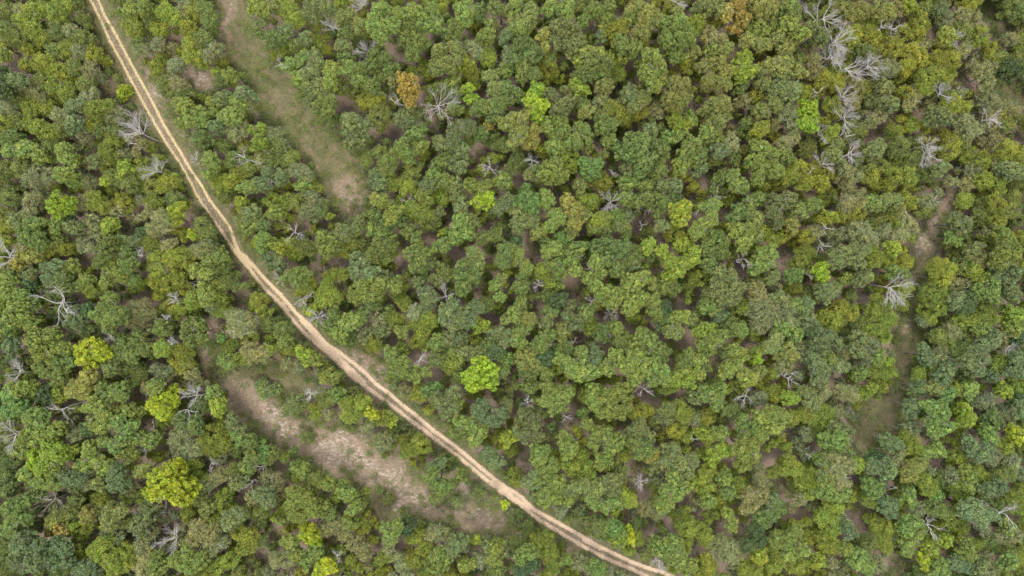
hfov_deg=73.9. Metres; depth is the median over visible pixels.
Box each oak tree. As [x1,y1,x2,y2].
[0,64,11,76]
[0,76,16,100]
[0,481,23,498]
[1,336,27,359]
[3,70,30,89]
[5,529,57,573]
[6,210,28,230]
[14,266,39,282]
[19,278,41,295]
[20,391,34,402]
[21,486,48,507]
[30,354,64,379]
[34,384,54,405]
[39,258,66,288]
[41,534,77,572]
[52,268,75,298]
[56,468,92,487]
[58,213,77,232]
[61,304,89,332]
[62,98,86,115]
[62,219,88,235]
[63,114,87,135]
[65,485,86,504]
[70,558,103,575]
[78,422,94,436]
[79,302,94,319]
[82,153,107,169]
[91,234,117,268]
[105,461,132,493]
[109,331,117,344]
[111,331,140,364]
[115,233,128,249]
[117,244,147,275]
[123,233,146,251]
[127,499,163,538]
[128,328,156,356]
[134,225,153,236]
[152,318,179,337]
[171,411,205,435]
[179,316,214,348]
[190,129,214,150]
[190,394,209,414]
[198,238,218,255]
[199,245,230,266]
[207,119,227,136]
[211,90,232,108]
[220,505,249,531]
[224,411,250,436]
[227,473,249,491]
[234,85,260,103]
[240,203,261,222]
[241,432,262,462]
[251,164,290,192]
[252,17,269,30]
[252,484,278,509]
[253,217,273,231]
[256,28,289,50]
[260,249,287,272]
[265,0,281,16]
[277,21,295,37]
[287,38,303,53]
[294,30,313,48]
[296,86,305,98]
[298,46,324,80]
[299,77,333,100]
[301,0,336,24]
[303,94,313,107]
[310,92,336,121]
[315,229,342,260]
[321,304,341,334]
[321,504,336,521]
[333,214,364,242]
[334,38,353,52]
[335,51,355,65]
[337,24,355,41]
[339,111,372,137]
[341,230,359,243]
[342,129,370,151]
[347,250,372,281]
[354,300,381,322]
[356,44,391,75]
[359,265,381,282]
[364,236,399,265]
[365,68,386,96]
[366,167,387,193]
[367,204,394,231]
[372,274,402,294]
[373,323,391,338]
[376,269,393,279]
[382,61,400,79]
[386,70,401,89]
[391,215,409,229]
[393,105,421,130]
[397,15,419,50]
[399,224,416,240]
[400,516,417,536]
[402,230,433,273]
[403,122,428,140]
[404,29,432,63]
[411,275,440,305]
[414,270,429,282]
[418,176,436,193]
[418,300,434,313]
[424,457,447,473]
[426,273,446,289]
[427,256,439,270]
[427,354,440,366]
[428,384,461,421]
[430,150,451,170]
[431,134,447,153]
[432,205,445,216]
[434,170,454,191]
[435,260,453,282]
[438,295,470,331]
[441,329,470,347]
[442,17,464,44]
[444,117,476,151]
[444,530,469,558]
[445,85,462,103]
[445,154,468,174]
[448,174,463,198]
[449,424,468,440]
[450,467,468,487]
[451,140,470,159]
[451,257,483,297]
[452,194,468,215]
[456,342,494,362]
[462,298,486,330]
[468,95,514,117]
[470,396,509,427]
[473,1,486,23]
[473,124,489,142]
[475,226,503,245]
[478,444,506,469]
[479,296,495,312]
[480,336,494,352]
[481,534,496,556]
[484,105,505,124]
[484,326,513,348]
[486,342,506,361]
[489,191,516,216]
[493,240,515,270]
[494,363,510,379]
[496,135,518,152]
[497,28,514,46]
[497,79,525,103]
[498,396,512,413]
[500,44,516,67]
[506,205,540,235]
[507,35,545,70]
[509,235,523,246]
[510,272,530,294]
[511,406,545,445]
[512,322,534,337]
[512,555,540,575]
[513,294,527,311]
[515,60,542,86]
[518,367,539,394]
[520,470,539,490]
[523,164,540,181]
[528,489,537,500]
[532,181,543,186]
[536,347,554,366]
[537,235,555,247]
[538,312,554,329]
[538,365,557,396]
[541,305,560,319]
[543,85,576,116]
[546,420,556,434]
[547,291,568,308]
[548,16,586,59]
[549,10,561,24]
[556,339,573,355]
[559,244,577,259]
[560,306,585,331]
[569,67,583,80]
[572,96,591,111]
[574,13,591,30]
[577,54,614,82]
[577,303,595,325]
[579,241,590,262]
[585,342,604,368]
[588,236,631,267]
[591,92,610,108]
[592,319,616,343]
[593,108,610,122]
[594,28,609,46]
[598,472,624,497]
[599,136,609,147]
[600,224,612,237]
[606,251,634,277]
[610,329,646,352]
[611,33,644,59]
[613,131,658,181]
[618,160,633,176]
[619,82,637,103]
[619,229,631,239]
[621,206,634,221]
[621,345,628,356]
[623,258,643,272]
[623,416,655,443]
[625,434,642,452]
[629,244,644,261]
[631,189,671,218]
[642,122,658,136]
[644,292,663,317]
[645,452,660,476]
[646,153,668,184]
[649,136,670,159]
[652,177,682,194]
[653,216,671,232]
[653,410,675,425]
[654,321,663,331]
[655,339,672,362]
[656,278,681,296]
[656,441,699,480]
[658,441,672,455]
[659,297,672,316]
[660,314,676,325]
[666,190,681,207]
[676,346,695,370]
[685,382,708,405]
[688,0,703,13]
[690,161,708,177]
[695,147,708,163]
[697,255,718,274]
[698,228,730,260]
[698,287,715,306]
[701,359,712,373]
[703,130,725,148]
[705,263,747,306]
[706,167,728,196]
[709,141,731,159]
[710,306,730,323]
[716,346,732,361]
[718,400,739,420]
[723,203,750,223]
[731,78,750,95]
[738,520,767,553]
[751,498,786,529]
[762,190,797,222]
[764,72,801,105]
[764,268,780,286]
[764,492,779,510]
[766,289,791,308]
[767,216,785,231]
[777,146,795,165]
[779,0,801,22]
[792,51,808,65]
[796,384,821,412]
[798,295,815,315]
[799,349,832,388]
[800,20,830,48]
[804,320,837,356]
[813,280,840,306]
[826,241,871,270]
[827,419,855,435]
[830,336,844,351]
[832,356,850,374]
[838,519,859,540]
[843,329,871,359]
[849,268,870,288]
[852,42,876,61]
[856,137,886,159]
[858,449,884,461]
[860,93,878,109]
[862,456,897,481]
[872,77,895,109]
[872,432,905,452]
[875,492,900,519]
[880,96,900,113]
[891,397,920,420]
[898,386,918,398]
[901,379,928,397]
[905,341,937,368]
[921,104,953,128]
[929,0,950,20]
[930,160,952,177]
[930,357,957,390]
[933,211,972,235]
[939,553,972,573]
[943,290,966,311]
[946,496,1001,528]
[950,432,994,463]
[951,290,978,315]
[954,345,991,377]
[960,241,987,260]
[970,554,987,575]
[971,327,1002,351]
[976,476,1008,498]
[981,365,1001,383]
[987,160,1023,182]
[988,263,1023,290]
[993,58,1023,81]
[995,399,1023,419]
[1001,283,1023,304]
[1001,348,1023,379]
[1006,392,1023,406]
[1008,331,1023,346]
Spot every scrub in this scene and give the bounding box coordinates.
[0,0,1023,575]
[76,0,1023,575]
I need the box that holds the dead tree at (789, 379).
[778,371,799,391]
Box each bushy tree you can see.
[0,38,18,54]
[0,114,15,132]
[0,219,16,235]
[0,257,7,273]
[0,298,10,315]
[0,426,20,443]
[11,0,44,40]
[13,368,38,382]
[17,42,34,72]
[20,95,55,119]
[22,110,43,129]
[28,52,67,79]
[28,118,60,141]
[32,29,54,47]
[34,0,51,19]
[40,217,49,235]
[44,0,73,24]
[44,77,77,102]
[44,239,76,260]
[50,382,69,403]
[56,38,74,56]
[72,542,89,562]
[83,43,104,64]
[83,98,117,119]
[84,116,104,131]
[84,189,112,215]
[85,282,103,299]
[85,533,121,569]
[88,489,114,509]
[97,132,123,166]
[103,539,137,575]
[111,191,137,213]
[119,486,147,504]
[120,16,145,39]
[125,276,148,296]
[133,152,165,177]
[134,164,150,182]
[141,235,163,252]
[142,194,166,209]
[146,249,166,278]
[147,271,174,293]
[148,19,172,38]
[150,416,172,444]
[153,0,185,26]
[153,172,182,193]
[153,306,181,320]
[154,0,171,3]
[160,244,200,270]
[164,212,186,228]
[165,281,197,297]
[167,342,198,374]
[168,267,189,289]
[173,288,203,314]
[173,385,190,413]
[179,18,198,37]
[180,456,207,485]
[180,503,198,523]
[181,35,204,65]
[183,0,200,24]
[192,562,220,575]
[195,428,215,447]
[200,418,231,458]
[205,511,222,528]
[206,277,223,292]
[206,551,240,575]
[208,172,233,195]
[211,485,238,513]
[212,290,234,319]
[219,338,250,367]
[228,165,252,182]
[229,523,260,556]
[240,329,259,348]
[248,291,270,312]
[248,306,274,323]
[262,190,292,212]
[277,0,305,29]
[279,236,306,262]
[281,341,302,356]
[294,565,308,575]
[297,276,318,295]
[306,177,324,194]
[309,33,327,53]
[313,277,344,309]
[322,267,349,282]
[323,542,347,562]
[337,561,353,575]
[338,393,374,424]
[341,237,359,259]
[351,561,366,575]
[354,515,371,535]
[355,89,386,114]
[363,334,380,352]
[368,565,392,575]
[371,409,393,427]
[373,260,387,270]
[374,548,394,566]
[383,173,398,192]
[386,312,407,327]
[388,285,412,312]
[390,0,413,6]
[394,173,416,196]
[400,431,432,457]
[403,198,440,224]
[403,526,426,546]
[404,538,436,570]
[407,311,438,343]
[408,335,430,351]
[411,383,427,403]
[416,564,435,575]
[427,80,445,99]
[431,0,455,13]
[432,185,450,208]
[438,565,465,575]
[441,357,455,375]
[461,66,486,90]
[462,390,484,408]
[463,64,481,81]
[464,163,493,178]
[468,333,484,347]
[478,46,497,68]
[501,266,517,295]
[507,466,522,487]
[529,528,560,565]
[532,261,557,290]
[538,58,559,81]
[538,568,550,575]
[544,555,563,574]
[551,364,563,378]
[558,446,596,480]
[559,147,579,173]
[559,565,580,575]
[575,192,600,211]
[578,385,586,404]
[582,317,598,337]
[588,169,613,194]
[597,18,633,48]
[599,99,630,126]
[606,46,620,66]
[627,402,654,419]
[629,103,649,123]
[633,31,653,48]
[648,0,665,7]
[656,384,681,395]
[662,0,680,15]
[662,223,691,242]
[663,421,688,438]
[668,504,690,523]
[671,397,695,424]
[674,514,700,538]
[676,58,700,75]
[683,174,708,197]
[684,267,710,289]
[690,567,704,575]
[694,519,715,549]
[695,461,717,487]
[696,405,717,427]
[699,552,718,575]
[706,16,724,29]
[711,492,728,508]
[714,571,729,575]
[725,378,749,396]
[729,295,749,315]
[731,474,746,499]
[735,558,763,575]
[748,87,764,105]
[748,328,763,358]
[750,179,771,194]
[752,47,775,62]
[760,383,782,404]
[761,222,785,246]
[761,437,793,454]
[763,543,786,574]
[772,572,793,575]
[775,226,792,242]
[776,452,804,477]
[777,159,808,186]
[782,282,802,296]
[785,403,812,428]
[785,557,806,575]
[787,243,816,272]
[787,515,818,546]
[792,466,815,500]
[794,173,817,191]
[796,229,818,245]
[799,81,813,98]
[805,402,835,430]
[806,157,835,178]
[807,84,835,100]
[808,426,824,439]
[811,69,845,92]
[812,506,840,533]
[812,567,828,575]
[814,307,847,333]
[814,527,841,554]
[815,187,838,206]
[820,91,844,120]
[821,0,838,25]
[825,51,852,74]
[828,299,860,322]
[834,22,863,53]
[835,205,869,225]
[845,265,859,272]
[856,79,876,101]
[858,489,877,509]
[859,23,883,45]
[859,167,879,188]
[862,292,895,322]
[863,309,898,344]
[864,16,890,36]
[864,243,896,268]
[866,363,884,377]
[866,513,887,533]
[867,176,896,195]
[870,365,897,383]
[873,273,898,294]
[873,519,895,554]
[875,35,904,60]
[882,122,903,141]
[883,165,918,189]
[885,208,900,222]
[886,491,905,509]
[888,219,907,232]
[888,296,909,311]
[892,23,916,41]
[894,84,914,102]
[895,42,929,77]
[895,426,924,457]
[898,189,919,210]
[900,451,915,463]
[901,63,919,79]
[906,8,931,42]
[911,62,946,95]
[911,363,937,382]
[913,471,939,497]
[915,308,937,326]
[915,399,925,419]
[916,280,951,317]
[924,256,958,287]
[925,128,951,153]
[927,49,961,71]
[935,69,958,84]
[938,92,973,114]
[938,133,962,160]
[938,507,970,535]
[939,427,966,448]
[942,524,963,543]
[944,478,973,502]
[946,447,967,464]
[948,379,965,397]
[948,400,959,419]
[949,191,974,209]
[949,309,983,331]
[953,0,983,11]
[954,146,992,173]
[960,261,990,283]
[967,23,990,48]
[969,170,1007,195]
[970,461,990,482]
[974,481,988,500]
[975,231,997,267]
[975,301,1005,325]
[982,49,1003,64]
[984,192,1007,227]
[985,353,1009,377]
[993,138,1023,165]
[994,108,1013,124]
[1003,487,1023,505]
[1003,498,1023,521]
[1005,31,1023,53]
[1006,381,1022,400]
[1011,257,1023,273]
[1011,546,1023,568]
[1011,566,1023,575]
[1014,230,1023,246]
[1014,442,1023,458]
[1014,520,1023,552]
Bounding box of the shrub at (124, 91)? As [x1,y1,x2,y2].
[116,84,133,101]
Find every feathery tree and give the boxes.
[0,100,21,115]
[9,2,23,16]
[20,164,56,191]
[21,74,49,102]
[21,190,47,217]
[34,195,47,216]
[39,186,51,196]
[41,507,49,516]
[46,489,64,504]
[47,498,63,513]
[48,106,65,122]
[61,22,81,39]
[61,406,81,421]
[62,420,84,443]
[70,42,87,60]
[70,251,84,258]
[72,140,87,153]
[74,205,90,217]
[75,127,97,142]
[75,232,98,254]
[76,86,100,103]
[77,191,90,211]
[79,58,100,79]
[79,167,90,174]
[79,172,103,191]
[81,475,94,491]
[83,213,107,240]
[88,494,106,515]
[89,138,98,148]
[94,71,109,84]
[99,527,127,547]
[104,106,128,124]
[108,203,127,217]
[112,147,134,162]
[113,493,120,503]
[114,291,123,301]
[121,479,145,497]
[123,129,148,158]
[124,210,148,223]
[125,533,133,540]
[126,296,157,327]
[127,387,138,399]
[127,570,148,575]
[132,42,153,56]
[132,322,152,337]
[132,521,161,554]
[132,543,158,575]
[134,193,144,206]
[140,381,148,397]
[143,201,156,215]
[144,207,176,237]
[148,362,172,382]
[149,36,166,53]
[150,533,172,550]
[151,514,163,525]
[155,257,175,275]
[157,237,178,251]
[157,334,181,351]
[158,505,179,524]
[162,451,179,460]
[163,231,177,244]
[165,42,179,54]
[165,548,172,567]
[166,567,176,575]
[167,55,187,74]
[167,426,192,452]
[168,74,191,91]
[170,369,178,379]
[170,523,188,537]
[172,535,188,551]
[174,436,205,459]
[175,0,192,19]
[179,129,191,140]
[181,377,204,390]
[181,517,220,552]
[182,367,211,385]
[187,242,201,259]
[199,480,214,492]
[200,40,225,64]
[201,297,219,313]
[201,533,231,558]
[206,466,228,487]
[209,517,222,537]
[212,453,227,465]
[219,482,228,489]
[223,308,258,337]
[224,119,248,143]
[233,365,243,372]
[238,339,275,364]
[244,484,256,505]
[246,478,255,487]
[253,148,269,167]
[257,468,286,492]
[259,358,271,364]
[259,564,290,575]
[264,126,290,152]
[267,550,295,569]
[280,356,294,369]
[280,491,286,499]
[287,163,315,182]
[291,358,305,373]
[296,215,304,223]
[297,189,325,225]
[306,366,313,375]
[316,386,329,396]
[318,513,343,537]
[323,408,335,420]
[332,534,338,542]
[333,409,339,416]
[337,525,370,554]
[356,324,373,344]
[356,543,373,561]
[359,417,374,433]
[363,561,373,572]
[371,310,386,328]
[372,430,392,453]
[381,543,405,563]
[388,566,414,575]
[393,558,409,572]
[398,384,413,399]
[406,302,421,321]
[423,522,449,544]
[459,546,469,554]
[461,37,486,62]
[467,542,474,553]
[469,550,487,569]
[471,567,479,575]
[501,541,514,559]
[506,505,514,516]
[554,504,566,518]
[560,298,577,311]
[570,551,590,575]
[602,562,613,575]
[613,96,621,104]
[613,567,636,575]
[630,508,638,516]
[635,499,651,517]
[646,99,666,119]
[649,470,666,485]
[650,506,664,521]
[686,410,702,427]
[687,503,697,512]
[690,493,701,506]
[693,405,701,410]
[699,24,728,45]
[705,531,729,563]
[721,536,744,565]
[724,129,740,153]
[727,124,736,130]
[729,93,737,113]
[731,532,739,540]
[732,92,752,109]
[736,499,742,505]
[738,485,771,515]
[743,300,759,318]
[744,396,754,409]
[745,276,767,303]
[745,389,768,406]
[747,295,785,335]
[749,462,764,473]
[751,471,772,491]
[764,281,783,292]
[768,113,782,131]
[772,128,800,149]
[774,103,802,134]
[774,302,799,326]
[774,358,794,374]
[777,127,784,134]
[783,491,798,514]
[790,365,805,382]
[790,491,807,506]
[791,426,798,435]
[791,436,810,462]
[793,340,810,365]
[797,424,815,442]
[798,312,818,336]
[802,500,820,512]
[805,49,827,80]
[806,223,824,240]
[811,240,838,254]
[813,381,831,402]
[819,47,832,66]
[821,451,858,491]
[822,224,836,240]
[825,396,836,406]
[825,551,839,569]
[828,564,849,575]
[829,403,847,421]
[831,173,844,183]
[831,382,859,403]
[832,345,848,360]
[833,377,845,384]
[834,158,863,184]
[834,226,850,241]
[835,513,849,526]
[836,191,867,217]
[836,557,846,566]
[837,179,868,198]
[839,434,854,459]
[841,74,852,97]
[842,401,858,421]
[843,76,865,110]
[843,218,878,247]
[854,338,879,368]
[857,69,870,80]
[861,109,878,129]
[862,43,884,63]
[866,76,880,89]
[867,108,889,124]
[868,58,902,80]
[870,552,886,573]
[874,223,891,242]
[875,447,907,467]
[880,551,888,557]
[888,0,904,16]
[889,215,913,243]
[890,16,902,25]
[891,424,901,431]
[893,205,907,221]
[897,418,922,436]
[900,83,925,113]
[907,219,920,233]
[907,501,925,517]
[910,35,932,53]
[913,314,930,328]
[915,187,944,209]
[917,97,938,112]
[918,184,926,195]
[919,427,930,439]
[921,464,936,475]
[929,10,954,29]
[930,342,949,366]
[934,319,962,341]
[936,465,961,485]
[937,179,944,187]
[938,312,952,322]
[943,174,958,187]
[946,276,965,292]
[950,161,964,175]
[951,82,962,88]
[952,6,972,22]
[952,175,975,192]
[953,43,972,58]
[953,86,969,99]
[953,111,987,142]
[957,38,978,59]
[957,59,980,73]
[958,62,967,70]
[958,279,977,292]
[962,157,983,181]
[964,453,981,464]
[967,9,981,23]
[968,250,987,264]
[969,58,999,93]
[969,102,979,118]
[969,522,992,537]
[970,391,997,410]
[973,84,1003,116]
[974,122,997,146]
[974,224,997,236]
[974,409,986,415]
[976,109,996,125]
[977,549,1000,575]
[980,131,1004,153]
[984,445,1003,468]
[988,154,1000,176]
[988,400,1010,412]
[989,526,1023,544]
[991,521,999,527]
[992,99,1022,116]
[996,326,1009,351]
[997,38,1005,50]
[998,410,1015,431]
[1000,31,1023,47]
[1000,451,1021,474]
[1014,25,1023,32]
[1017,463,1023,480]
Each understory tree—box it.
[0,1,17,20]
[0,19,16,35]
[0,28,32,48]
[0,128,26,145]
[0,159,18,181]
[0,176,13,203]
[0,185,23,207]
[0,206,16,227]
[0,336,4,358]
[0,356,18,372]
[0,438,7,455]
[0,456,25,484]
[0,535,13,552]
[0,551,7,562]
[0,560,16,575]
[2,440,14,460]
[6,109,29,132]
[9,90,29,110]
[9,154,35,178]
[13,570,29,575]
[14,183,28,194]
[16,348,33,371]
[21,514,44,534]
[31,503,45,515]
[32,71,55,91]
[32,567,48,575]
[35,275,45,295]
[40,133,63,155]
[41,289,70,316]
[43,42,70,59]
[43,229,72,249]
[47,21,66,40]
[49,119,73,140]
[50,567,71,575]
[52,314,65,326]
[56,497,89,522]
[66,57,86,76]
[66,332,81,340]
[68,29,99,48]
[69,0,85,16]
[72,15,92,30]
[75,75,99,92]
[78,321,105,339]
[92,122,126,139]
[102,167,141,193]
[111,0,125,7]
[118,360,150,382]
[122,116,138,130]
[126,376,139,387]
[130,35,146,49]
[133,187,143,194]
[141,177,159,195]
[142,7,159,29]
[143,28,153,39]
[155,74,174,99]
[163,190,187,209]
[169,320,178,331]
[173,87,196,101]
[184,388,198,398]
[192,27,215,48]
[193,0,220,31]
[193,216,217,241]
[206,258,234,280]
[206,339,220,346]
[212,190,232,205]
[214,70,231,87]
[214,137,232,153]
[215,274,233,290]
[218,162,229,173]
[223,150,249,169]
[224,460,241,475]
[226,568,250,575]
[227,269,248,292]
[228,440,245,459]
[230,559,245,575]
[241,156,261,180]
[241,233,257,251]
[242,109,254,123]
[242,501,254,519]
[242,554,262,567]
[243,519,267,531]
[245,361,264,373]
[251,504,272,521]
[251,567,262,575]
[255,197,266,209]
[257,531,268,547]
[259,315,283,334]
[261,135,284,169]
[263,444,280,465]
[267,540,278,552]
[272,320,296,350]
[279,151,300,168]
[286,192,307,212]
[293,237,318,257]
[299,256,318,265]
[300,469,326,496]
[303,342,313,349]
[305,16,323,27]
[313,196,328,218]
[314,360,344,385]
[316,389,335,407]
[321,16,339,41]
[326,117,337,128]
[334,76,349,96]
[338,298,351,310]
[343,330,358,349]
[344,215,362,228]
[346,386,365,401]
[347,85,360,101]
[349,235,369,256]
[352,35,374,60]
[354,142,374,169]
[356,488,368,505]
[360,209,368,221]
[366,101,393,133]
[368,137,394,152]
[371,144,398,176]
[376,337,387,351]
[377,303,395,324]
[381,84,393,95]
[391,432,399,449]
[400,267,412,281]
[403,158,423,187]
[405,513,428,529]
[415,459,426,471]
[417,104,432,125]
[417,212,442,232]
[426,120,445,135]
[430,346,448,368]
[431,447,457,473]
[432,252,453,266]
[437,373,449,390]
[441,12,451,22]
[441,281,454,297]
[446,369,464,384]
[464,135,474,146]
[480,269,492,284]
[480,570,487,575]
[483,128,498,146]
[484,244,496,256]
[486,563,506,575]
[487,132,502,151]
[488,212,510,226]
[491,382,519,405]
[494,40,504,50]
[501,370,519,385]
[502,221,511,240]
[502,470,511,482]
[504,151,530,176]
[505,560,513,573]
[507,534,526,551]
[508,184,519,194]
[513,397,524,408]
[518,519,536,543]
[524,393,547,418]
[525,151,537,163]
[526,290,542,311]
[535,378,542,397]
[537,49,556,68]
[541,287,556,304]
[555,51,571,72]
[574,0,588,17]
[580,234,594,241]
[584,513,601,532]
[592,516,610,542]
[603,201,618,209]
[608,459,628,484]
[609,72,618,88]
[617,79,631,88]
[631,515,642,528]
[636,224,654,242]
[638,115,664,137]
[640,464,659,490]
[642,517,664,528]
[646,414,661,431]
[649,488,660,506]
[651,90,662,101]
[678,277,687,289]
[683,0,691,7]
[694,308,708,323]
[702,370,723,385]
[703,151,728,169]
[709,473,721,494]
[714,413,728,424]
[716,313,740,338]
[717,182,728,195]
[725,391,738,402]
[726,245,740,268]
[728,150,741,167]
[733,110,754,119]
[734,127,746,140]
[738,115,756,131]
[738,403,749,413]
[739,144,752,158]
[747,273,767,289]
[765,518,783,534]
[794,308,815,323]
[796,139,817,159]
[799,283,820,304]
[801,1,828,27]
[802,38,813,49]
[803,131,814,141]
[806,0,824,6]
[814,146,826,155]
[836,111,849,125]
[837,319,860,344]
[841,118,866,138]
[842,128,868,150]
[842,288,857,300]
[849,100,867,122]
[850,153,875,171]
[850,530,877,553]
[857,313,879,331]
[863,211,890,230]
[873,157,891,176]
[884,133,911,159]
[885,529,900,547]
[891,474,912,492]
[902,150,922,166]
[903,572,922,575]
[905,134,922,151]
[908,203,932,220]
[908,354,922,366]
[908,558,929,575]
[913,162,936,183]
[913,178,938,188]
[914,1,932,18]
[918,266,933,289]
[920,146,939,163]
[921,496,955,519]
[925,0,945,6]
[928,326,956,350]
[930,81,954,101]
[931,467,948,490]
[939,238,963,260]
[947,329,973,358]
[950,571,973,575]
[951,17,972,39]
[951,255,973,275]
[952,233,972,252]
[953,367,974,382]
[954,133,971,151]
[966,195,991,228]
[968,224,980,240]
[972,533,998,552]
[977,407,1003,431]
[984,464,1018,483]
[985,495,1008,517]
[991,49,1010,68]
[993,0,1005,10]
[995,0,1023,24]
[995,541,1016,555]
[996,117,1017,133]
[999,188,1022,218]
[1004,179,1023,192]
[1005,49,1023,60]
[1008,212,1023,229]
[1011,112,1023,134]
[1012,418,1023,428]
[1017,78,1023,87]
[1017,178,1023,196]
[1017,203,1023,213]
[1019,279,1023,298]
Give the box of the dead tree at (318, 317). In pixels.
[306,308,325,326]
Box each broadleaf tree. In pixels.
[0,138,38,158]
[0,269,32,300]
[0,298,41,327]
[0,384,33,421]
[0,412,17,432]
[0,494,50,538]
[6,380,43,399]
[7,245,28,272]
[7,429,31,459]
[15,215,51,252]
[15,463,36,488]
[20,406,51,432]
[22,326,76,364]
[23,296,52,314]
[23,420,68,448]
[28,460,73,491]
[31,144,51,165]
[32,436,72,478]
[43,509,63,531]
[49,367,77,387]
[52,141,92,183]
[58,349,76,369]
[64,367,98,400]
[72,438,115,476]
[75,271,97,293]
[78,504,99,524]
[80,395,112,434]
[87,290,129,334]
[87,473,106,492]
[94,377,130,403]
[96,430,114,448]
[98,499,135,532]
[99,257,134,292]
[100,216,127,236]
[100,359,121,377]
[107,414,146,457]
[112,401,146,420]
[113,158,138,180]
[116,446,141,464]
[119,512,133,530]
[121,0,154,17]
[131,428,161,451]
[131,462,160,478]
[146,378,174,396]
[146,548,175,575]
[152,338,172,358]
[166,543,210,575]
[170,96,196,116]
[180,104,215,129]
[188,262,216,306]
[190,490,217,518]
[201,150,220,180]
[204,384,227,401]
[209,395,232,418]
[216,94,250,127]
[216,349,236,370]
[230,424,254,447]
[234,179,259,196]
[234,212,264,235]
[237,459,258,476]
[246,0,269,18]
[246,121,270,151]
[252,437,273,464]
[253,230,270,255]
[266,236,280,249]
[278,47,309,72]
[279,266,313,290]
[279,533,304,562]
[283,485,320,523]
[289,69,310,88]
[295,344,313,367]
[299,543,324,572]
[305,350,324,367]
[318,366,341,386]
[321,59,341,92]
[329,310,363,344]
[333,7,366,35]
[335,484,363,516]
[338,58,369,89]
[346,278,385,306]
[364,0,401,45]
[364,221,396,239]
[369,192,404,226]
[379,516,404,546]
[383,344,411,380]
[389,2,425,22]
[393,136,416,164]
[406,364,432,385]
[409,137,430,155]
[411,0,445,34]
[414,187,434,208]
[420,381,443,397]
[422,465,454,495]
[422,544,453,575]
[425,158,446,187]
[427,39,465,77]
[431,236,451,253]
[440,74,461,91]
[445,101,464,116]
[445,344,467,371]
[448,213,475,246]
[449,191,469,204]
[450,398,464,410]
[451,414,489,448]
[452,0,476,27]
[456,53,474,74]
[456,552,475,573]
[462,177,492,194]
[465,245,485,271]
[471,315,490,334]
[475,27,495,46]
[481,68,503,97]
[485,538,505,567]
[486,0,512,23]
[491,170,512,191]
[495,62,514,79]
[495,108,529,148]
[498,430,519,449]
[499,350,514,370]
[507,0,539,34]
[507,21,526,37]
[507,306,522,326]
[509,0,523,19]
[510,333,527,349]
[511,245,533,275]
[512,190,541,214]
[513,343,541,375]
[513,542,540,568]
[521,121,541,150]
[527,453,566,498]
[528,442,550,467]
[529,221,548,241]
[530,327,555,354]
[534,26,552,51]
[536,155,569,185]
[536,384,575,417]
[536,489,562,509]
[537,115,570,157]
[539,187,566,232]
[540,0,575,19]
[540,241,563,259]
[542,256,566,279]
[551,351,586,382]
[553,228,570,245]
[554,120,593,153]
[554,321,571,342]
[556,428,578,461]
[559,191,584,230]
[562,481,579,497]
[563,240,589,273]
[564,225,581,240]
[566,477,606,499]
[568,77,591,95]
[568,250,607,294]
[571,44,608,67]
[573,344,588,366]
[576,155,603,181]
[577,101,597,119]
[580,207,592,222]
[580,417,605,453]
[582,363,600,381]
[583,0,616,27]
[584,494,625,514]
[585,210,614,236]
[585,382,607,419]
[585,552,607,575]
[588,66,612,83]
[593,115,620,135]
[594,77,614,94]
[594,284,621,309]
[594,425,626,465]
[595,382,634,421]
[599,346,623,377]
[606,516,626,537]
[608,528,626,549]
[610,218,632,233]
[614,286,650,316]
[616,175,641,207]
[617,347,653,387]
[619,10,636,29]
[619,269,651,293]
[619,485,638,509]
[623,0,665,44]
[624,89,651,113]
[633,438,655,461]
[634,326,659,357]
[637,47,668,93]
[640,236,668,258]
[642,446,660,463]
[644,275,661,295]
[644,355,671,387]
[648,531,679,562]
[651,310,667,322]
[654,498,674,516]
[657,12,698,50]
[657,468,693,509]
[659,253,679,282]
[660,45,689,65]
[660,75,693,110]
[661,323,684,340]
[666,111,693,130]
[666,371,696,389]
[667,198,692,228]
[669,309,690,323]
[669,537,688,570]
[670,245,701,277]
[671,157,689,176]
[671,233,695,255]
[673,350,708,382]
[676,134,702,169]
[676,557,699,575]
[684,42,701,60]
[687,208,718,241]
[688,12,705,36]
[691,321,718,339]
[692,426,714,443]
[693,55,733,91]
[694,329,729,356]
[696,93,733,131]
[696,297,721,316]
[696,381,727,411]
[697,196,722,214]
[698,0,727,20]
[698,121,717,141]
[702,40,718,58]
[704,441,732,467]
[715,467,735,501]
[717,342,743,380]
[719,505,738,533]
[725,168,749,194]
[726,221,757,254]
[730,49,760,84]
[730,435,762,473]
[734,412,763,439]
[735,367,757,388]
[738,31,772,52]
[740,191,767,222]
[742,14,771,37]
[743,138,773,169]
[745,0,779,22]
[747,242,778,276]
[748,59,771,92]
[748,119,770,139]
[748,544,768,565]
[750,95,783,119]
[750,147,784,186]
[751,403,793,444]
[753,225,765,243]
[761,327,784,354]
[764,55,794,78]
[766,6,783,32]
[766,29,795,57]
[766,523,807,551]
[770,352,783,361]
[774,319,804,342]
[777,341,800,362]
[779,15,812,43]
[779,546,811,562]
[780,266,804,284]
[788,62,809,79]
[805,551,826,570]
[808,479,821,498]
[810,428,849,466]
[811,483,851,503]
[813,209,840,225]
[814,464,835,489]
[816,123,841,146]
[818,136,845,163]
[821,351,837,367]
[821,500,844,514]
[834,0,871,24]
[846,547,876,575]
[854,475,885,500]
[862,193,882,212]
[865,0,897,23]
[870,346,885,367]
[871,192,904,211]
[881,263,911,280]
[889,483,916,510]
[894,513,924,538]
[897,456,928,482]
[897,528,925,558]
[915,438,946,460]
[917,398,957,439]
[922,381,945,396]
[926,555,951,575]
[931,25,958,46]
[933,229,963,247]
[951,402,977,428]
[952,378,979,401]
[953,535,977,563]
[957,462,979,495]
[966,422,999,445]
[971,277,1001,304]
[983,225,1023,270]
[990,320,1023,338]
[992,549,1019,571]
[996,516,1017,537]
[1000,304,1023,332]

